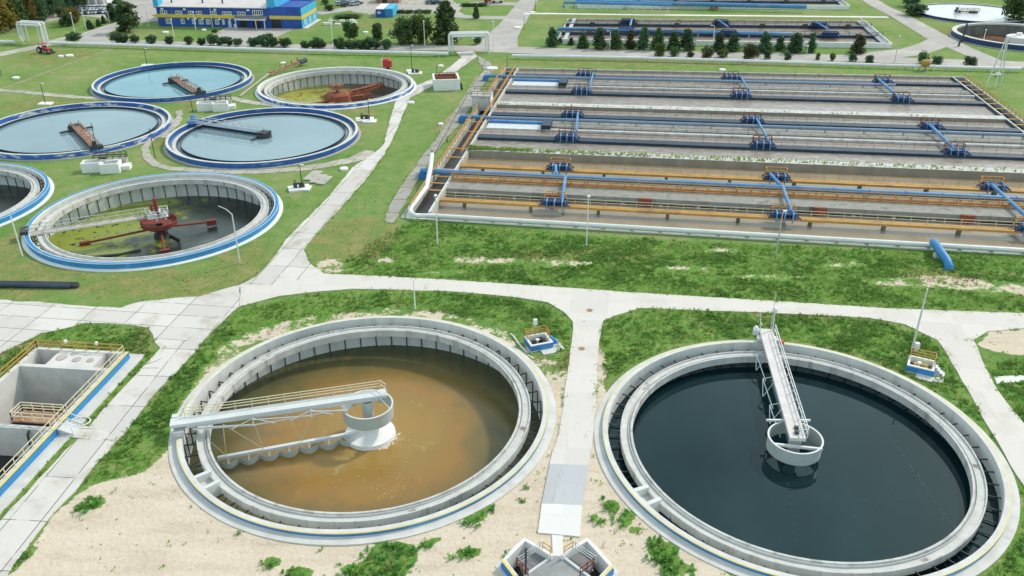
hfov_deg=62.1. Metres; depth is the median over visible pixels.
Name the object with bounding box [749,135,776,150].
aerator
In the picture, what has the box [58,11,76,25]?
bushy tree
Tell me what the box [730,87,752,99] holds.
aerator
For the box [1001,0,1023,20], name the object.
bushy tree
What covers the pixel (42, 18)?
bushy tree
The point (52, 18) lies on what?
woodside road
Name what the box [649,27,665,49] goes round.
conifer tree
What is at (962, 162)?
water
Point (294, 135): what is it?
water
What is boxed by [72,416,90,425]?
hose
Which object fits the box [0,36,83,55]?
field path
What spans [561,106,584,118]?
aerator
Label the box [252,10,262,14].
window
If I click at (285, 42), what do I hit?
round bush
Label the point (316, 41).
round bush
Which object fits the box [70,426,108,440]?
concrete slab
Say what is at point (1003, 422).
road
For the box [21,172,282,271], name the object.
settling tank
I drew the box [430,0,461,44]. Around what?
conifer tree
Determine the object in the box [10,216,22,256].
lamp post
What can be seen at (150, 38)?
round bush
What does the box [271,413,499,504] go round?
scum
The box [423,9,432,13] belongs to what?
bushy tree
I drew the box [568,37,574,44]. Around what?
conifer tree
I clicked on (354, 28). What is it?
tall tree
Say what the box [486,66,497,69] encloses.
manhole
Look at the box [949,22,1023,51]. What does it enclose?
settling tank
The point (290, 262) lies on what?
road
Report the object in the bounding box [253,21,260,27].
door
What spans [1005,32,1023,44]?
scraper bridge
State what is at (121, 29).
bushy tree
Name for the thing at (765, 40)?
conifer tree
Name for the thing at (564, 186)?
link pipe
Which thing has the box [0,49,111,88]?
dirt track
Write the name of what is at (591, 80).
link pipe
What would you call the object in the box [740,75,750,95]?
link pipe
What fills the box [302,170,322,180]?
road slab
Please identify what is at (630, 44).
conifer tree
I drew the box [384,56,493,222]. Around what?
slab strip
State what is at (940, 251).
elbow pipe
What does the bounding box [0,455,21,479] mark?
water
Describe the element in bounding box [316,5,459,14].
yard road
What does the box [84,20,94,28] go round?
conifer tree
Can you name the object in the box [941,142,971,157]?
aerator
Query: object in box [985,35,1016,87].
lattice mast
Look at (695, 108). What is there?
wall grass
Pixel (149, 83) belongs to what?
water
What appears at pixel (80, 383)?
concrete pit
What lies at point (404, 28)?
bushy tree
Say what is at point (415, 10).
bushy tree
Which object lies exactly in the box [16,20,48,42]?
pipe arch
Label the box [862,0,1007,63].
diagonal road
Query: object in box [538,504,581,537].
white slab
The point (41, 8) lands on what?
bushy tree
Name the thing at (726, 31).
aerator
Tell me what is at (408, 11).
bushy tree
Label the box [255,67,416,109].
settling tank
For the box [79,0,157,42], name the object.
fork road
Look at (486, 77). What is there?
pipe
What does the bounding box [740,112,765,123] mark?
aerator
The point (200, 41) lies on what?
round bush
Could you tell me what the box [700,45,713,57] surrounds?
bushy tree
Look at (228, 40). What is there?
round bush
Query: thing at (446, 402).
water
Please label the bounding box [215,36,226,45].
round bush
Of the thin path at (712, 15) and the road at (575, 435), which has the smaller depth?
the road at (575, 435)
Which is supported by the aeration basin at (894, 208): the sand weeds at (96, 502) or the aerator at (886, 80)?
the aerator at (886, 80)
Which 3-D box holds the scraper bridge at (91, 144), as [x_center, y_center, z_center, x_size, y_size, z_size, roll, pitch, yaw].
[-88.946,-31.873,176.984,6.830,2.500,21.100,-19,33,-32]
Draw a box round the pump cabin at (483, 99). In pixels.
[470,86,493,110]
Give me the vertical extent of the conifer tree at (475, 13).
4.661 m
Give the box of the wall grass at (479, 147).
[468,144,1021,172]
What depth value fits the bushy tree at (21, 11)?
286.81 m
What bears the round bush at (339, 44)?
on the ground at (66, 538)
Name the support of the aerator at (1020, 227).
on the aeration basin at (894, 208)
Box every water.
[0,106,167,152]
[0,185,40,212]
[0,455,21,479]
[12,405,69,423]
[40,196,270,257]
[95,67,248,96]
[169,112,354,160]
[189,345,540,528]
[275,84,398,102]
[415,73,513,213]
[437,157,1023,247]
[474,107,1023,168]
[481,129,1023,153]
[501,70,996,115]
[508,87,977,100]
[518,70,954,82]
[561,21,882,42]
[608,362,998,575]
[759,0,844,4]
[923,4,1020,21]
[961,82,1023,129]
[970,35,1005,42]
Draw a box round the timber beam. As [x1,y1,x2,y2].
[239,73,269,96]
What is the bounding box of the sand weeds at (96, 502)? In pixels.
[14,495,695,575]
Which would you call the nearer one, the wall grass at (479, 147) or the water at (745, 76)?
the wall grass at (479, 147)
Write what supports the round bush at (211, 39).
on the ground at (66, 538)
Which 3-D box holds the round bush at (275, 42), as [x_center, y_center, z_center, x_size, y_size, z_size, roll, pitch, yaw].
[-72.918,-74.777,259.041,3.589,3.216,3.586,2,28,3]
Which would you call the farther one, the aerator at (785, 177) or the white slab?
the aerator at (785, 177)
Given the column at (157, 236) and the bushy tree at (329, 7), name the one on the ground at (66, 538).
the bushy tree at (329, 7)
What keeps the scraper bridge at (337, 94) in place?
in the water at (311, 94)
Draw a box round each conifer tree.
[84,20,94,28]
[95,19,102,25]
[100,15,106,23]
[105,3,114,20]
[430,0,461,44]
[472,5,479,18]
[544,27,559,46]
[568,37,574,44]
[576,32,590,48]
[592,27,608,49]
[607,29,623,49]
[623,30,636,49]
[635,26,650,49]
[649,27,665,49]
[666,31,681,49]
[678,29,695,50]
[710,32,726,51]
[725,33,742,51]
[756,31,774,53]
[774,35,786,50]
[784,32,805,52]
[805,32,817,52]
[846,34,867,53]
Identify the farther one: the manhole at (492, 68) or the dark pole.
the dark pole
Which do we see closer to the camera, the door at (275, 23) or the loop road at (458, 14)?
the door at (275, 23)
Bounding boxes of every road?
[0,3,94,32]
[0,285,239,353]
[0,334,209,575]
[78,39,1023,67]
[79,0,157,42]
[240,51,476,284]
[240,273,1023,339]
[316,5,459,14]
[451,2,526,18]
[550,321,602,464]
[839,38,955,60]
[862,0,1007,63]
[938,339,1023,485]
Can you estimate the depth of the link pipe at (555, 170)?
156.16 m
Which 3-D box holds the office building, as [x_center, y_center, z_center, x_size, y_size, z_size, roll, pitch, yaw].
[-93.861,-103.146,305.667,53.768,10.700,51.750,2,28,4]
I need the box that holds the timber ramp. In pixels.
[268,58,307,75]
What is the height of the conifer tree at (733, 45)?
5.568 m
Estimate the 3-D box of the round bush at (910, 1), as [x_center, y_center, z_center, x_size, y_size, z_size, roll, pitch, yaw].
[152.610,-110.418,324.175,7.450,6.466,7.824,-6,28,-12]
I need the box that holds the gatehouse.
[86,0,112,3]
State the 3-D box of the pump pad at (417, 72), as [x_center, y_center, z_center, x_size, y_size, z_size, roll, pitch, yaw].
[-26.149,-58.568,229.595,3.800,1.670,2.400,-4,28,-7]
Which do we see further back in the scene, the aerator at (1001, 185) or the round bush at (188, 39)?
the round bush at (188, 39)
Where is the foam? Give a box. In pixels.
[377,433,400,449]
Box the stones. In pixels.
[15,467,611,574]
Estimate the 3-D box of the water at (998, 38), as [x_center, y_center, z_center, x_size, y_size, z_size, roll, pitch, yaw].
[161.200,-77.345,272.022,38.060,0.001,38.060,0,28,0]
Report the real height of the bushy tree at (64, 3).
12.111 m
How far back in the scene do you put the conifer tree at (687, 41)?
253.65 m
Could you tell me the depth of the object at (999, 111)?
201.37 m
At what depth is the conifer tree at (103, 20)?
293.40 m
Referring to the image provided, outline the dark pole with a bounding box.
[961,23,967,41]
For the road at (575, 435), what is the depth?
94.59 m
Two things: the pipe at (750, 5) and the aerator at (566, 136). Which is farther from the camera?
the pipe at (750, 5)
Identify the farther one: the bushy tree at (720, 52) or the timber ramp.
the bushy tree at (720, 52)
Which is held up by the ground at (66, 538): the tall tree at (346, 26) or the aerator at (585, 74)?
the tall tree at (346, 26)
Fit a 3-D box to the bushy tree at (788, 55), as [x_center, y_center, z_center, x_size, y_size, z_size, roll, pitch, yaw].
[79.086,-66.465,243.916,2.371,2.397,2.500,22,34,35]
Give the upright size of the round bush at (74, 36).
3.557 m
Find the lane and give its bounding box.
[472,0,537,49]
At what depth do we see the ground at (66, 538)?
120.82 m
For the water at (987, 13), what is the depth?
309.75 m
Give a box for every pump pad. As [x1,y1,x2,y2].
[287,180,310,192]
[356,113,373,121]
[408,67,421,74]
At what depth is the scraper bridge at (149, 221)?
139.31 m
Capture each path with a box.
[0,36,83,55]
[0,89,395,110]
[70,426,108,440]
[141,139,374,173]
[157,110,182,137]
[524,13,888,17]
[552,535,562,555]
[994,375,1023,383]
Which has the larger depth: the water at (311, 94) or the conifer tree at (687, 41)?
the conifer tree at (687, 41)
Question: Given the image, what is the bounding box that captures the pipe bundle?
[0,281,78,288]
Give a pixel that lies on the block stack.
(334, 21)
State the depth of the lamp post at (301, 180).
151.89 m
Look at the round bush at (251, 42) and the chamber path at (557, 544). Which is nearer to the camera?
the chamber path at (557, 544)
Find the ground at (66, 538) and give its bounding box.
[0,0,1023,575]
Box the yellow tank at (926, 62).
[915,54,934,70]
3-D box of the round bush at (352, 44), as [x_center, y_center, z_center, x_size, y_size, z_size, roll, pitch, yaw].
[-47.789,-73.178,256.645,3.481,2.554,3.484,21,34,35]
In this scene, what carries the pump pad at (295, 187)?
on the ground at (66, 538)
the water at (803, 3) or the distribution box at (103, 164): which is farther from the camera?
the water at (803, 3)
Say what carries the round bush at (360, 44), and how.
on the ground at (66, 538)
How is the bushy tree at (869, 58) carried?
on the ground at (66, 538)
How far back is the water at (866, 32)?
279.71 m
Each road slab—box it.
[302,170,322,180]
[309,174,327,182]
[316,176,332,184]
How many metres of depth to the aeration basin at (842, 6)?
321.11 m
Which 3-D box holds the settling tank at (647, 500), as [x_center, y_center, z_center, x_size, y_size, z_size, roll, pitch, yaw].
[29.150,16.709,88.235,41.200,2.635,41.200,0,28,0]
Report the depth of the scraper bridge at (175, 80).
214.08 m
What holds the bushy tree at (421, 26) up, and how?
on the ground at (66, 538)
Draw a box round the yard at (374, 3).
[345,0,455,14]
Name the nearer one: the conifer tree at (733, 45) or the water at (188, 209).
the water at (188, 209)
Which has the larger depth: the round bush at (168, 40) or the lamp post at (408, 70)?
the round bush at (168, 40)
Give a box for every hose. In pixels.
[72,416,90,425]
[510,333,526,352]
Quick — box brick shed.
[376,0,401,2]
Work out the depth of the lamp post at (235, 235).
123.75 m
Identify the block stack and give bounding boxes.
[323,19,357,24]
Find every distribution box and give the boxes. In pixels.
[80,151,131,173]
[196,94,235,111]
[432,72,462,90]
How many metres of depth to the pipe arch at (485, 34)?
250.81 m
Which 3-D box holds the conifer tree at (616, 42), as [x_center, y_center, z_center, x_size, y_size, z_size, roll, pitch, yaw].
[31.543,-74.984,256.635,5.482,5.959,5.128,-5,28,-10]
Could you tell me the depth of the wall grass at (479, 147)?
166.27 m
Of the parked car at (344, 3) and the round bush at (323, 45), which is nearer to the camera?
the round bush at (323, 45)
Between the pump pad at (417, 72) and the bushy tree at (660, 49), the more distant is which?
the bushy tree at (660, 49)
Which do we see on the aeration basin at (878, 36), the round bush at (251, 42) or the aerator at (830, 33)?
the aerator at (830, 33)
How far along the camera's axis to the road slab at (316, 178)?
157.02 m
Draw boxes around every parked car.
[340,1,350,6]
[349,1,359,5]
[431,0,441,3]
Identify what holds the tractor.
on the ground at (66, 538)
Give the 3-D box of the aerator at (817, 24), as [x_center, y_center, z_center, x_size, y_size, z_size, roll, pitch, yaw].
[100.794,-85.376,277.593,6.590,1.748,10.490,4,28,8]
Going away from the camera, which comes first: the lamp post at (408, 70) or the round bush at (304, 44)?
the lamp post at (408, 70)
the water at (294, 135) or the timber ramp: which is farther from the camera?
the timber ramp
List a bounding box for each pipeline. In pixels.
[0,40,14,44]
[50,41,447,56]
[408,149,1023,254]
[512,54,1021,71]
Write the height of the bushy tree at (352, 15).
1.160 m
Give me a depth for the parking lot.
311.62 m
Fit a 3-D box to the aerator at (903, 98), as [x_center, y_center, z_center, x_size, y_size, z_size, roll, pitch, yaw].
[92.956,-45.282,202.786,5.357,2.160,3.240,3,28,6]
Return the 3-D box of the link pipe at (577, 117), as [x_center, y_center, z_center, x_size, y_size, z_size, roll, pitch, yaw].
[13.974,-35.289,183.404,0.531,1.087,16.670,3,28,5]
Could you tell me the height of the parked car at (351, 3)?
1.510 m
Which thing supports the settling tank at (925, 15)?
on the ground at (66, 538)
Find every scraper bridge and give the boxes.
[19,198,216,253]
[59,120,103,150]
[162,74,205,94]
[170,380,393,468]
[187,114,271,140]
[315,82,384,102]
[752,295,823,465]
[954,7,980,12]
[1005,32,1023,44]
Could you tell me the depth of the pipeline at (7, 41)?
262.50 m
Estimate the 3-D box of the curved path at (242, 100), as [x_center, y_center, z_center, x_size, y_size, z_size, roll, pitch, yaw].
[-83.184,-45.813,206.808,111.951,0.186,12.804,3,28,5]
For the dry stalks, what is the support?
on the ground at (66, 538)
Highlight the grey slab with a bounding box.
[542,464,588,504]
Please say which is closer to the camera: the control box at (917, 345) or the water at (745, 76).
the control box at (917, 345)
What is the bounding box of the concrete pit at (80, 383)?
[0,339,144,514]
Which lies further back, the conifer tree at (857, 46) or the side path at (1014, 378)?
the conifer tree at (857, 46)
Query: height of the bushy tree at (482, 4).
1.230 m
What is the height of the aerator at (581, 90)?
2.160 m
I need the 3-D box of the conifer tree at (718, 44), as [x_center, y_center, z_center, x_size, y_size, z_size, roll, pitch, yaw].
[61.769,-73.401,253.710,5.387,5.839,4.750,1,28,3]
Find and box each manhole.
[340,166,347,170]
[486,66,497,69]
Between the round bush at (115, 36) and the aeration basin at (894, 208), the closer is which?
the aeration basin at (894, 208)
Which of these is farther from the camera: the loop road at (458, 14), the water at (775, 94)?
the loop road at (458, 14)
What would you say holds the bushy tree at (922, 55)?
on the ground at (66, 538)
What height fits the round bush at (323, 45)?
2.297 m
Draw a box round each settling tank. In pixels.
[0,101,173,161]
[0,163,53,226]
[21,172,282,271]
[90,61,254,103]
[163,107,360,169]
[168,316,555,545]
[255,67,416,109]
[594,340,1019,575]
[916,3,1023,23]
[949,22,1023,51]
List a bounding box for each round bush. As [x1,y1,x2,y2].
[64,31,81,41]
[109,32,123,42]
[118,33,129,42]
[128,34,139,42]
[145,34,157,43]
[164,35,173,44]
[183,36,193,44]
[196,37,205,45]
[205,34,218,45]
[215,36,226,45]
[223,36,232,45]
[232,38,243,45]
[246,37,258,46]
[257,32,275,47]
[269,37,278,46]
[278,37,291,46]
[299,40,309,48]
[308,40,314,48]
[312,37,323,48]
[320,42,326,47]
[332,36,345,49]
[348,40,357,49]
[355,39,365,49]
[362,36,374,49]
[369,38,380,48]
[381,38,392,49]
[473,37,481,43]
[901,0,920,4]
[902,2,928,14]
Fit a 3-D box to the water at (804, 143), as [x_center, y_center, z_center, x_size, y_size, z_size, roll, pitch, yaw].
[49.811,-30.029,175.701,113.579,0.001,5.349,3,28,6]
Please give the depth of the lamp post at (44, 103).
202.01 m
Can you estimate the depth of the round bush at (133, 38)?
263.90 m
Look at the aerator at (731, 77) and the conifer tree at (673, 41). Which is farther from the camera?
the conifer tree at (673, 41)
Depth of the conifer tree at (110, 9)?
296.85 m
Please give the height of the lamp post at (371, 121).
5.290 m
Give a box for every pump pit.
[524,318,564,354]
[906,347,944,382]
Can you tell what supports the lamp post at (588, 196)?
on the ground at (66, 538)
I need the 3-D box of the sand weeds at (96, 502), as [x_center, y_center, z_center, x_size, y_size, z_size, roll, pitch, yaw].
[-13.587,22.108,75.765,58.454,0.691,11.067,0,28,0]
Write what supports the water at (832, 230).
in the aeration basin at (894, 208)
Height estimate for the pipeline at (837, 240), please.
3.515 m
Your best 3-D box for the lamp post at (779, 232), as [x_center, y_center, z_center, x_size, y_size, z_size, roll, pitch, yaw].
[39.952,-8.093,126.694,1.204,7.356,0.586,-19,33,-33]
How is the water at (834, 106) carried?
in the aeration basin at (894, 208)
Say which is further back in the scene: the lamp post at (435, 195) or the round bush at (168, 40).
the round bush at (168, 40)
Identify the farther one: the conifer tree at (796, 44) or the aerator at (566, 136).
the conifer tree at (796, 44)
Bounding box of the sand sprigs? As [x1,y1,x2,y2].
[70,256,1017,575]
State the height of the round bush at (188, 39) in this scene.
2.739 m
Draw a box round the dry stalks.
[0,220,1021,575]
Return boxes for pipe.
[94,234,182,256]
[483,74,895,87]
[554,164,557,174]
[557,27,791,37]
[560,175,566,203]
[574,0,806,10]
[575,112,578,136]
[588,72,593,91]
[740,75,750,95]
[755,118,769,141]
[769,173,781,184]
[781,186,792,212]
[876,78,898,96]
[928,123,954,148]
[929,239,953,269]
[989,183,1023,215]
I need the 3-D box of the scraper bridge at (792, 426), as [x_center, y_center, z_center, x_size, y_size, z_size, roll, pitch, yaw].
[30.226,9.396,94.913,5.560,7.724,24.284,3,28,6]
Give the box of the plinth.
[345,422,395,450]
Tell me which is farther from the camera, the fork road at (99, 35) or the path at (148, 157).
the fork road at (99, 35)
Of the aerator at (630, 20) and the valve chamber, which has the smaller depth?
the valve chamber
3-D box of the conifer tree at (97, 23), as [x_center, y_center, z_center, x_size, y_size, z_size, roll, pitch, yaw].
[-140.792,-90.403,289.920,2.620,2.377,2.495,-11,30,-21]
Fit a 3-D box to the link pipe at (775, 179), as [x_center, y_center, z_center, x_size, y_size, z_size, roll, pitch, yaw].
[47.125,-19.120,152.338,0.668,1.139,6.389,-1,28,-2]
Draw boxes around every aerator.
[539,191,570,210]
[545,157,574,173]
[554,128,579,142]
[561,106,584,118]
[571,84,591,95]
[576,68,595,76]
[619,18,636,25]
[619,26,634,28]
[711,19,729,26]
[720,29,738,34]
[720,71,740,79]
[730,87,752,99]
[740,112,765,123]
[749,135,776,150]
[762,166,792,183]
[767,203,800,222]
[809,21,829,29]
[820,31,840,36]
[872,74,894,82]
[890,91,914,102]
[918,117,945,129]
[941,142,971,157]
[976,176,1011,193]
[1010,215,1023,235]
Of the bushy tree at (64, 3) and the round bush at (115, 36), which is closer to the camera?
the round bush at (115, 36)
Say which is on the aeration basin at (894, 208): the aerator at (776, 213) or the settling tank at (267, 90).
the aerator at (776, 213)
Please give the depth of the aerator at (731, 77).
220.78 m
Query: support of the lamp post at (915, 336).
on the ground at (66, 538)
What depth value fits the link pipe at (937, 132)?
175.23 m
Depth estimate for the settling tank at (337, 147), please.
173.74 m
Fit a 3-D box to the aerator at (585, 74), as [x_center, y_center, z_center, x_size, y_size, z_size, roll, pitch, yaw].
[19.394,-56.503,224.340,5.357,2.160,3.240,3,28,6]
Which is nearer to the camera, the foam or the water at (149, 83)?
the foam
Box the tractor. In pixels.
[36,43,55,53]
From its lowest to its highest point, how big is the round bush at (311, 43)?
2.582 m
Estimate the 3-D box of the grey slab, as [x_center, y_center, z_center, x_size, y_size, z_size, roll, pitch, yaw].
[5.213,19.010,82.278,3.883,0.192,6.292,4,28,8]
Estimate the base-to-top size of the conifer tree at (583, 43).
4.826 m
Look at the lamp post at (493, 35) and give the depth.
253.71 m
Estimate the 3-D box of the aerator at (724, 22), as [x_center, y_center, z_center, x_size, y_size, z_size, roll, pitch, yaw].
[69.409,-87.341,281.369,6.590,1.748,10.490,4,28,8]
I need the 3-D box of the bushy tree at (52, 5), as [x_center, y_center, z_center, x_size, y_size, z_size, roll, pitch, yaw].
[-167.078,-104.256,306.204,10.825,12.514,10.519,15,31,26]
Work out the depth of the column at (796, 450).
87.51 m
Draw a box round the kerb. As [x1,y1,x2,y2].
[785,60,847,61]
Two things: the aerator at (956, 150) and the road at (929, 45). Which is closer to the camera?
the aerator at (956, 150)
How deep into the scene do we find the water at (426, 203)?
167.31 m
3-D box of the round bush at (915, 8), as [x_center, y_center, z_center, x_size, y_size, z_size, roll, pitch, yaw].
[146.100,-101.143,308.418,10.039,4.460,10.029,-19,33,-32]
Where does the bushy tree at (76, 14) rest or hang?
on the ground at (66, 538)
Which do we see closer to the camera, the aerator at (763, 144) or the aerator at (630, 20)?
the aerator at (763, 144)
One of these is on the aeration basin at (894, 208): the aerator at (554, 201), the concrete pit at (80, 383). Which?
the aerator at (554, 201)
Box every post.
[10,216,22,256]
[37,83,53,105]
[219,206,240,263]
[299,164,311,190]
[362,99,376,122]
[406,45,414,71]
[413,280,415,308]
[434,194,437,244]
[492,21,493,49]
[525,548,526,574]
[586,195,589,245]
[775,210,786,255]
[911,288,927,348]
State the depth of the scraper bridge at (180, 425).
90.90 m
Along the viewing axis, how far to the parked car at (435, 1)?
328.96 m
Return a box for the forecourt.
[205,27,292,45]
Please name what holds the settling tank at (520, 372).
on the ground at (66, 538)
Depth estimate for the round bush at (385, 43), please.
256.13 m
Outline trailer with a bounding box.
[382,58,391,69]
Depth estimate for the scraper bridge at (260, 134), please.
182.01 m
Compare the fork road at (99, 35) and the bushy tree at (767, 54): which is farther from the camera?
the fork road at (99, 35)
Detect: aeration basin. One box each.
[400,64,1023,254]
[557,18,892,47]
[576,0,849,9]
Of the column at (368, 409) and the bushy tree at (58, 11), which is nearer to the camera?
the column at (368, 409)
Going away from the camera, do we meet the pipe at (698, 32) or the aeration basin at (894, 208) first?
the aeration basin at (894, 208)
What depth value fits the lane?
283.14 m
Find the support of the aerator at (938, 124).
on the aeration basin at (894, 208)
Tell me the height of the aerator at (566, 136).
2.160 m
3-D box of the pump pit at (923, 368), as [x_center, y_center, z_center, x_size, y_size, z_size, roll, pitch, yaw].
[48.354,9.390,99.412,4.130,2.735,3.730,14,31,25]
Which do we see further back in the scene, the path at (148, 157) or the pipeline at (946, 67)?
the pipeline at (946, 67)
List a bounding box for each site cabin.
[375,4,387,16]
[384,4,397,16]
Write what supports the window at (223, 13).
in the office building
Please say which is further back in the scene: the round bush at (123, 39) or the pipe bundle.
the round bush at (123, 39)
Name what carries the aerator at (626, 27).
on the aeration basin at (878, 36)
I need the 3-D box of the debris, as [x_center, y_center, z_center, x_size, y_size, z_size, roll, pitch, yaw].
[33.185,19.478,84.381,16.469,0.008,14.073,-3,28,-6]
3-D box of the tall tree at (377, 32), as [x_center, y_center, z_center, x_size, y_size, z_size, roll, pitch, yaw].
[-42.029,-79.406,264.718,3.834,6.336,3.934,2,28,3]
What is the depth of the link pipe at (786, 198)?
143.53 m
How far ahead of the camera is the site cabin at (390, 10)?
305.23 m
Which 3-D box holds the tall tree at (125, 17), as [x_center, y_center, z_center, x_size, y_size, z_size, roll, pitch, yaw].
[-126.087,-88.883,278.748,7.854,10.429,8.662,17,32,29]
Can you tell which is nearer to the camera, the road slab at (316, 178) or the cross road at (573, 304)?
the cross road at (573, 304)
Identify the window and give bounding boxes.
[222,11,231,14]
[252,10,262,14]
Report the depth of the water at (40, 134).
184.37 m
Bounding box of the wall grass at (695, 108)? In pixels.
[500,102,935,116]
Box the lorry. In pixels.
[484,0,503,2]
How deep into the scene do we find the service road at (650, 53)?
253.17 m
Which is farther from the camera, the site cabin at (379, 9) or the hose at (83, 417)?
the site cabin at (379, 9)
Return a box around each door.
[239,20,246,27]
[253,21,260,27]
[271,20,280,27]
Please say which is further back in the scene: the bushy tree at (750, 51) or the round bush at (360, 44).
the round bush at (360, 44)
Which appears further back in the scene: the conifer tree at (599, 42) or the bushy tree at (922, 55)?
the conifer tree at (599, 42)
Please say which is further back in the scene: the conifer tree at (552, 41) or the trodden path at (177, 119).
the conifer tree at (552, 41)
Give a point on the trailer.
(387, 62)
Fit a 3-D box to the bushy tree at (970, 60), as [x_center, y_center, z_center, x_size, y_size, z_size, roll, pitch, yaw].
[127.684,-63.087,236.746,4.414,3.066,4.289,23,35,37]
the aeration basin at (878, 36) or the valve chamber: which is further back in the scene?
the aeration basin at (878, 36)
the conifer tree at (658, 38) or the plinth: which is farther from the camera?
the conifer tree at (658, 38)
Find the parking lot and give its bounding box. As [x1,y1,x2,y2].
[81,0,135,17]
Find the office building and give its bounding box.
[151,0,320,29]
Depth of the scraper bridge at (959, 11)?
308.73 m
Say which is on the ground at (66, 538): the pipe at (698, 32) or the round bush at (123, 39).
the round bush at (123, 39)
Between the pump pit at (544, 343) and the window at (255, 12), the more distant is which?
the window at (255, 12)
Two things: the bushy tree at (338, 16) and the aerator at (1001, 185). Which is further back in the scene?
the bushy tree at (338, 16)
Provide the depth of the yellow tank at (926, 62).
231.81 m
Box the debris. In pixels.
[788,443,954,532]
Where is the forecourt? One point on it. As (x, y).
(244, 33)
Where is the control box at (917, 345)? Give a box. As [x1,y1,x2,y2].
[914,342,920,350]
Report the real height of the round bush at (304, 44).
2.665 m
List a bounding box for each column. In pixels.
[154,223,169,239]
[362,401,373,417]
[787,440,800,452]
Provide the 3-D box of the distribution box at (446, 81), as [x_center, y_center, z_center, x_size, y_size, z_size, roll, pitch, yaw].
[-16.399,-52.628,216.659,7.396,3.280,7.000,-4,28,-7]
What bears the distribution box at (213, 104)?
on the ground at (66, 538)
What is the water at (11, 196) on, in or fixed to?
in the settling tank at (36, 181)
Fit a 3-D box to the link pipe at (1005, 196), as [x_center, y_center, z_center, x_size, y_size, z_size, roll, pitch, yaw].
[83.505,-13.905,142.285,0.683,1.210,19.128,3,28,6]
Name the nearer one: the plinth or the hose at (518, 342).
the plinth
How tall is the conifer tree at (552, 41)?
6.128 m
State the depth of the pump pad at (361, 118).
190.64 m
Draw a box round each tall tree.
[113,1,140,31]
[342,20,352,39]
[350,22,358,39]
[371,22,382,39]
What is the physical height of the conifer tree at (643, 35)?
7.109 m
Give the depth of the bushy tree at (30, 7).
291.89 m
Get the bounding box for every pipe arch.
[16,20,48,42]
[448,31,489,53]
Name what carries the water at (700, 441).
in the settling tank at (647, 500)
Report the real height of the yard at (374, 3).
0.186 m
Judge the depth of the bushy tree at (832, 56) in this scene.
242.64 m
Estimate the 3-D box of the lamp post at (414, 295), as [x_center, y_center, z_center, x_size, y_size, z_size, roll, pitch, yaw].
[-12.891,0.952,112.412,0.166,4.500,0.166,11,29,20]
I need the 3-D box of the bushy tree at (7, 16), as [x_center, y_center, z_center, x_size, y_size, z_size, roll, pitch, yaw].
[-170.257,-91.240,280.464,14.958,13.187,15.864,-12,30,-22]
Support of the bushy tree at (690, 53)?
on the ground at (66, 538)
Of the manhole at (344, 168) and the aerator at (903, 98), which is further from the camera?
the aerator at (903, 98)
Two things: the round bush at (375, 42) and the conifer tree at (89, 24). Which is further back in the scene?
the conifer tree at (89, 24)
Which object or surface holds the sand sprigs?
on the ground at (66, 538)
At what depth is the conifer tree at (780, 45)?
254.47 m
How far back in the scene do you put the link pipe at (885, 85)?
210.68 m
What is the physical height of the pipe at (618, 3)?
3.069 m
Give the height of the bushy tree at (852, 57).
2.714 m
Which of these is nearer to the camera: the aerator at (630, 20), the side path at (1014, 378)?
the side path at (1014, 378)
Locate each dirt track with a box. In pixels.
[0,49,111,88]
[438,76,478,135]
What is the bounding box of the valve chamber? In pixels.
[495,538,619,575]
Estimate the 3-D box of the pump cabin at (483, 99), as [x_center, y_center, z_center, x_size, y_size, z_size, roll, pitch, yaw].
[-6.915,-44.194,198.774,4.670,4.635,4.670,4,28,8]
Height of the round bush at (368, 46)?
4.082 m
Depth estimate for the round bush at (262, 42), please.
257.83 m
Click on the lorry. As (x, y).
(486, 1)
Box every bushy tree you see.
[0,0,20,30]
[5,0,32,26]
[9,0,38,20]
[24,0,48,18]
[30,16,47,21]
[43,0,63,15]
[55,8,62,16]
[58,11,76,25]
[60,0,73,10]
[62,7,80,22]
[66,0,87,5]
[116,26,127,31]
[324,4,334,10]
[333,14,351,18]
[344,13,362,17]
[387,15,417,45]
[402,9,413,13]
[412,10,433,42]
[413,9,424,12]
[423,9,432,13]
[476,2,487,5]
[654,43,664,56]
[669,46,679,56]
[687,51,694,56]
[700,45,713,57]
[717,49,728,57]
[741,42,760,59]
[763,50,770,59]
[784,52,791,59]
[830,53,835,60]
[848,52,858,61]
[864,55,874,62]
[917,50,930,63]
[931,55,943,64]
[963,56,977,65]
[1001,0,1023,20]

